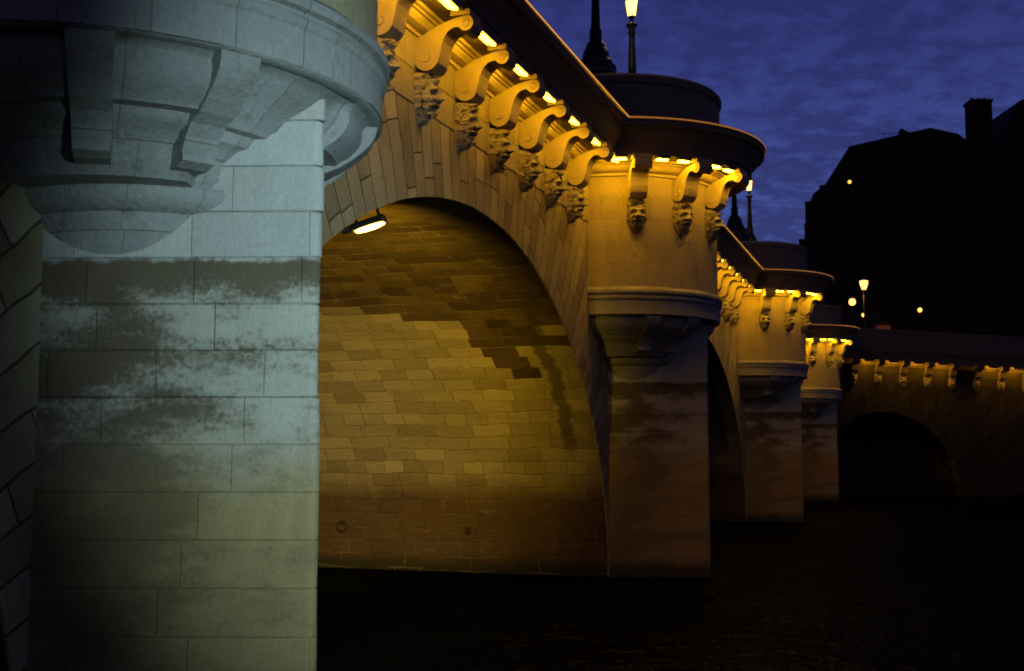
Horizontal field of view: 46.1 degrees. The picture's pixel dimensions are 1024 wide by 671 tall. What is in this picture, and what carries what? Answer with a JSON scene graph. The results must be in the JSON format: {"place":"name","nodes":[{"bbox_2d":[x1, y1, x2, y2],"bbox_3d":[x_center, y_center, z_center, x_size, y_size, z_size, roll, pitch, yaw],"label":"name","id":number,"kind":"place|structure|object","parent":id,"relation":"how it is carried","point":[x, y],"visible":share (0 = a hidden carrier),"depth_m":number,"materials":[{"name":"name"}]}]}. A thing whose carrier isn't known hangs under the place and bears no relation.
{"place":"outdoors","nodes":[
{"label":"outdoors","id":0,"kind":"place"},
{"bbox_2d":[316,494,1023,670],"bbox_3d":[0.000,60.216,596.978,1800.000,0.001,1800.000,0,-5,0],"label":"river water","id":1,"kind":"structure","parent":0,"point":[890,582],"depth_m":23.43,"materials":[{"name":"black liquid"}]},
{"bbox_2d":[0,0,859,670],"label":"stone bridge","id":2,"kind":"structure","parent":1,"relation":"in","point":[530,328],"depth_m":17.83,"materials":[{"name":"stone"}]},
{"bbox_2d":[337,520,346,531],"bbox_3d":[-4.383,4.925,31.125,0.304,0.304,0.112,-2,-6,19],"label":"mooring ring","id":3,"kind":"object","parent":2,"relation":"attached to","point":[341,521],"visible":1,"depth_m":31.07,"materials":[{"name":"metal"}]},
{"bbox_2d":[341,208,388,234],"bbox_3d":[-2.247,-1.813,17.837,0.670,0.588,0.320,-17,-8,9],"label":"arch floodlight","id":4,"kind":"object","parent":2,"relation":"attached to","point":[378,220],"visible":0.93,"depth_m":17.71,"materials":[{"name":"metal"}]},
{"bbox_2d":[440,0,460,9],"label":"floodlight","id":5,"kind":"object","parent":2,"relation":"attached to","point":[453,4],"visible":1,"depth_m":17.83,"materials":[{"name":"glass"}]},
{"bbox_2d":[479,26,497,45],"bbox_3d":[-0.425,-4.824,19.297,0.190,0.150,0.680,17,1,20],"label":"floodlight","id":6,"kind":"object","parent":2,"relation":"attached to","point":[487,37],"visible":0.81,"depth_m":19.29,"materials":[{"name":"glass"}]},
{"bbox_2d":[514,59,529,75],"bbox_3d":[0.116,-4.672,20.880,0.190,0.150,0.680,17,1,20],"label":"floodlight","id":7,"kind":"object","parent":2,"relation":"attached to","point":[521,69],"visible":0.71,"depth_m":20.89,"materials":[{"name":"glass"}]},
{"bbox_2d":[544,87,557,101],"bbox_3d":[0.656,-4.520,22.463,0.190,0.150,0.680,17,0,20],"label":"floodlight","id":8,"kind":"object","parent":2,"relation":"attached to","point":[550,96],"visible":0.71,"depth_m":22.48,"materials":[{"name":"glass"}]},
{"bbox_2d":[569,111,580,124],"bbox_3d":[1.197,-4.369,24.047,0.190,0.150,0.680,17,1,20],"label":"floodlight","id":9,"kind":"object","parent":2,"relation":"attached to","point":[575,119],"visible":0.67,"depth_m":24.07,"materials":[{"name":"glass"}]},
{"bbox_2d":[592,132,601,144],"bbox_3d":[1.738,-4.217,25.630,0.190,0.150,0.680,17,1,20],"label":"floodlight","id":10,"kind":"object","parent":2,"relation":"attached to","point":[597,140],"visible":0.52,"depth_m":25.67,"materials":[{"name":"glass"}]},
{"bbox_2d":[581,0,616,73],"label":"street lamp","id":11,"kind":"object","parent":2,"relation":"on","point":[595,59],"visible":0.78,"depth_m":29.77,"materials":[{"name":"metal"}]},
{"bbox_2d":[612,151,619,162],"bbox_3d":[2.279,-4.065,27.213,0.190,0.150,0.680,17,0,20],"label":"floodlight","id":12,"kind":"object","parent":2,"relation":"attached to","point":[614,159],"visible":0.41,"depth_m":27.21,"materials":[{"name":"glass"}]},
{"bbox_2d":[616,154,627,159],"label":"floodlight","id":13,"kind":"object","parent":2,"relation":"attached to","point":[621,156],"visible":0.98,"depth_m":27.18,"materials":[{"name":"glass"}]},
{"bbox_2d":[624,0,637,72],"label":"street lamp","id":14,"kind":"object","parent":2,"relation":"on","point":[631,11],"visible":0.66,"depth_m":33.90,"materials":[{"name":"metal"}]},
{"bbox_2d":[655,155,669,160],"bbox_3d":[3.418,-4.051,27.377,0.290,0.150,0.190,1,2,-14],"label":"floodlight","id":15,"kind":"object","parent":2,"relation":"attached to","point":[661,158],"visible":1,"depth_m":27.30,"materials":[{"name":"glass"}]},
{"bbox_2d":[676,157,690,162],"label":"floodlight","id":16,"kind":"object","parent":2,"relation":"attached to","point":[683,160],"visible":1,"depth_m":27.48,"materials":[{"name":"glass"}]},
{"bbox_2d":[712,162,721,168],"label":"floodlight","id":17,"kind":"object","parent":2,"relation":"attached to","point":[715,165],"visible":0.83,"depth_m":27.99,"materials":[{"name":"metal"}]},
{"bbox_2d":[722,166,734,171],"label":"floodlight","id":18,"kind":"object","parent":2,"relation":"attached to","point":[728,169],"visible":1,"depth_m":28.36,"materials":[{"name":"metal"}]},
{"bbox_2d":[726,194,750,240],"bbox_3d":[9.643,-5.931,52.231,1.293,4.199,1.293,-5,-7,40],"label":"street lamp","id":19,"kind":"object","parent":2,"relation":"on","point":[736,228],"visible":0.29,"depth_m":51.82,"materials":[{"name":"metal"}]},
{"bbox_2d":[746,178,756,240],"bbox_3d":[11.207,-5.498,56.748,1.293,4.199,1.293,2,-6,-22],"label":"street lamp","id":20,"kind":"object","parent":2,"relation":"on","point":[749,196],"visible":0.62,"depth_m":56.69,"materials":[{"name":"metal"}]},
{"bbox_2d":[837,328,1023,496],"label":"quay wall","id":21,"kind":"structure","parent":1,"relation":"in","point":[960,422],"depth_m":79.92,"materials":[{"name":"stone"}]},
{"bbox_2d":[527,0,1023,244],"label":"sky","id":22,"kind":"structure","parent":0,"point":[812,80],"materials":[{"name":"blue"}]},
{"bbox_2d":[837,414,1023,493],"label":"street","id":23,"kind":"structure","parent":0,"point":[877,454],"depth_m":83.75,"materials":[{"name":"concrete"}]},
{"bbox_2d":[849,297,855,325],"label":"street lamp","id":24,"kind":"object","parent":23,"relation":"on","point":[852,301],"visible":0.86,"depth_m":85.46,"materials":[{"name":"metal"}]},
{"bbox_2d":[860,278,867,327],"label":"street lamp","id":25,"kind":"object","parent":23,"relation":"on","point":[863,283],"visible":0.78,"depth_m":85.14,"materials":[{"name":"metal"}]},
{"bbox_2d":[872,322,891,329],"bbox_3d":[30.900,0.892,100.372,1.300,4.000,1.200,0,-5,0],"label":"car","id":26,"kind":"object","parent":23,"relation":"on","point":[882,325],"visible":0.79,"depth_m":100.02,"materials":[{"name":"metal"}]},
{"bbox_2d":[799,128,992,334],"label":"apartment building","id":27,"kind":"structure","parent":23,"relation":"on","point":[899,222],"depth_m":114.35,"materials":[{"name":"metal"}]},
{"bbox_2d":[818,249,832,270],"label":"window","id":28,"kind":"structure","parent":27,"relation":"in","point":[824,254],"depth_m":115.69,"materials":[{"name":"black glass"}]},
{"bbox_2d":[824,285,833,297],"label":"window","id":29,"kind":"structure","parent":27,"relation":"in","point":[828,293],"depth_m":115.35,"materials":[{"name":"black glass"}]},
{"bbox_2d":[842,248,856,269],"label":"window","id":30,"kind":"structure","parent":27,"relation":"in","point":[848,253],"depth_m":115.19,"materials":[{"name":"black glass"}]},
{"bbox_2d":[843,276,857,297],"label":"window","id":31,"kind":"structure","parent":27,"relation":"in","point":[849,281],"depth_m":114.92,"materials":[{"name":"black glass"}]},
{"bbox_2d":[843,304,858,324],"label":"window","id":32,"kind":"structure","parent":27,"relation":"in","point":[848,309],"depth_m":114.65,"materials":[{"name":"black glass"}]},
{"bbox_2d":[866,247,880,268],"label":"window","id":33,"kind":"structure","parent":27,"relation":"in","point":[873,252],"depth_m":114.65,"materials":[{"name":"black glass"}]},
{"bbox_2d":[867,303,880,324],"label":"window","id":34,"kind":"structure","parent":27,"relation":"in","point":[874,308],"depth_m":114.15,"materials":[{"name":"black glass"}]},
{"bbox_2d":[867,275,881,296],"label":"window","id":35,"kind":"structure","parent":27,"relation":"in","point":[873,280],"depth_m":114.40,"materials":[{"name":"black glass"}]},
{"bbox_2d":[890,246,905,268],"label":"window","id":36,"kind":"structure","parent":27,"relation":"in","point":[897,260],"depth_m":114.12,"materials":[{"name":"black glass"}]},
{"bbox_2d":[891,274,905,295],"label":"window","id":37,"kind":"structure","parent":27,"relation":"in","point":[897,279],"depth_m":113.87,"materials":[{"name":"black glass"}]},
{"bbox_2d":[892,302,906,323],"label":"window","id":38,"kind":"structure","parent":27,"relation":"in","point":[898,307],"depth_m":113.62,"materials":[{"name":"black glass"}]},
{"bbox_2d":[914,245,929,267],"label":"window","id":39,"kind":"structure","parent":27,"relation":"in","point":[921,251],"depth_m":113.59,"materials":[{"name":"black glass"}]},
{"bbox_2d":[915,273,930,295],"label":"window","id":40,"kind":"structure","parent":27,"relation":"in","point":[922,280],"depth_m":113.32,"materials":[{"name":"black glass"}]},
{"bbox_2d":[916,301,931,323],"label":"window","id":41,"kind":"structure","parent":27,"relation":"in","point":[925,306],"depth_m":113.04,"materials":[{"name":"black glass"}]},
{"bbox_2d":[939,244,954,266],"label":"window","id":42,"kind":"structure","parent":27,"relation":"in","point":[946,253],"depth_m":113.04,"materials":[{"name":"black glass"}]},
{"bbox_2d":[940,272,955,294],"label":"window","id":43,"kind":"structure","parent":27,"relation":"in","point":[947,281],"depth_m":112.79,"materials":[{"name":"black glass"}]},
{"bbox_2d":[941,301,956,322],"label":"window","id":44,"kind":"structure","parent":27,"relation":"in","point":[948,309],"depth_m":112.54,"materials":[{"name":"black glass"}]},
{"bbox_2d":[964,243,979,265],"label":"window","id":45,"kind":"structure","parent":27,"relation":"in","point":[971,254],"depth_m":112.52,"materials":[{"name":"black glass"}]},
{"bbox_2d":[965,272,980,293],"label":"window","id":46,"kind":"structure","parent":27,"relation":"in","point":[972,281],"depth_m":112.27,"materials":[{"name":"black glass"}]},
{"bbox_2d":[966,300,981,322],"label":"window","id":47,"kind":"structure","parent":27,"relation":"in","point":[973,307],"depth_m":112.02,"materials":[{"name":"black glass"}]},
{"bbox_2d":[918,307,921,330],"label":"street lamp","id":48,"kind":"object","parent":23,"relation":"on","point":[919,309],"visible":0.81,"depth_m":95.52,"materials":[{"name":"metal"}]},
{"bbox_2d":[963,98,1023,336],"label":"building","id":49,"kind":"structure","parent":23,"relation":"on","point":[1002,134],"depth_m":113.71,"materials":[{"name":"metal"}]},
{"bbox_2d":[1008,224,1023,244],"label":"window","id":50,"kind":"structure","parent":49,"relation":"in","point":[1014,229],"depth_m":113.37,"materials":[{"name":"black glass"}]},
{"bbox_2d":[1010,262,1023,283],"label":"window","id":51,"kind":"structure","parent":49,"relation":"in","point":[1016,267],"depth_m":113.01,"materials":[{"name":"black glass"}]},
{"bbox_2d":[1011,300,1023,321],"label":"window","id":52,"kind":"structure","parent":49,"relation":"in","point":[1017,305],"depth_m":112.68,"materials":[{"name":"black glass"}]}
]}

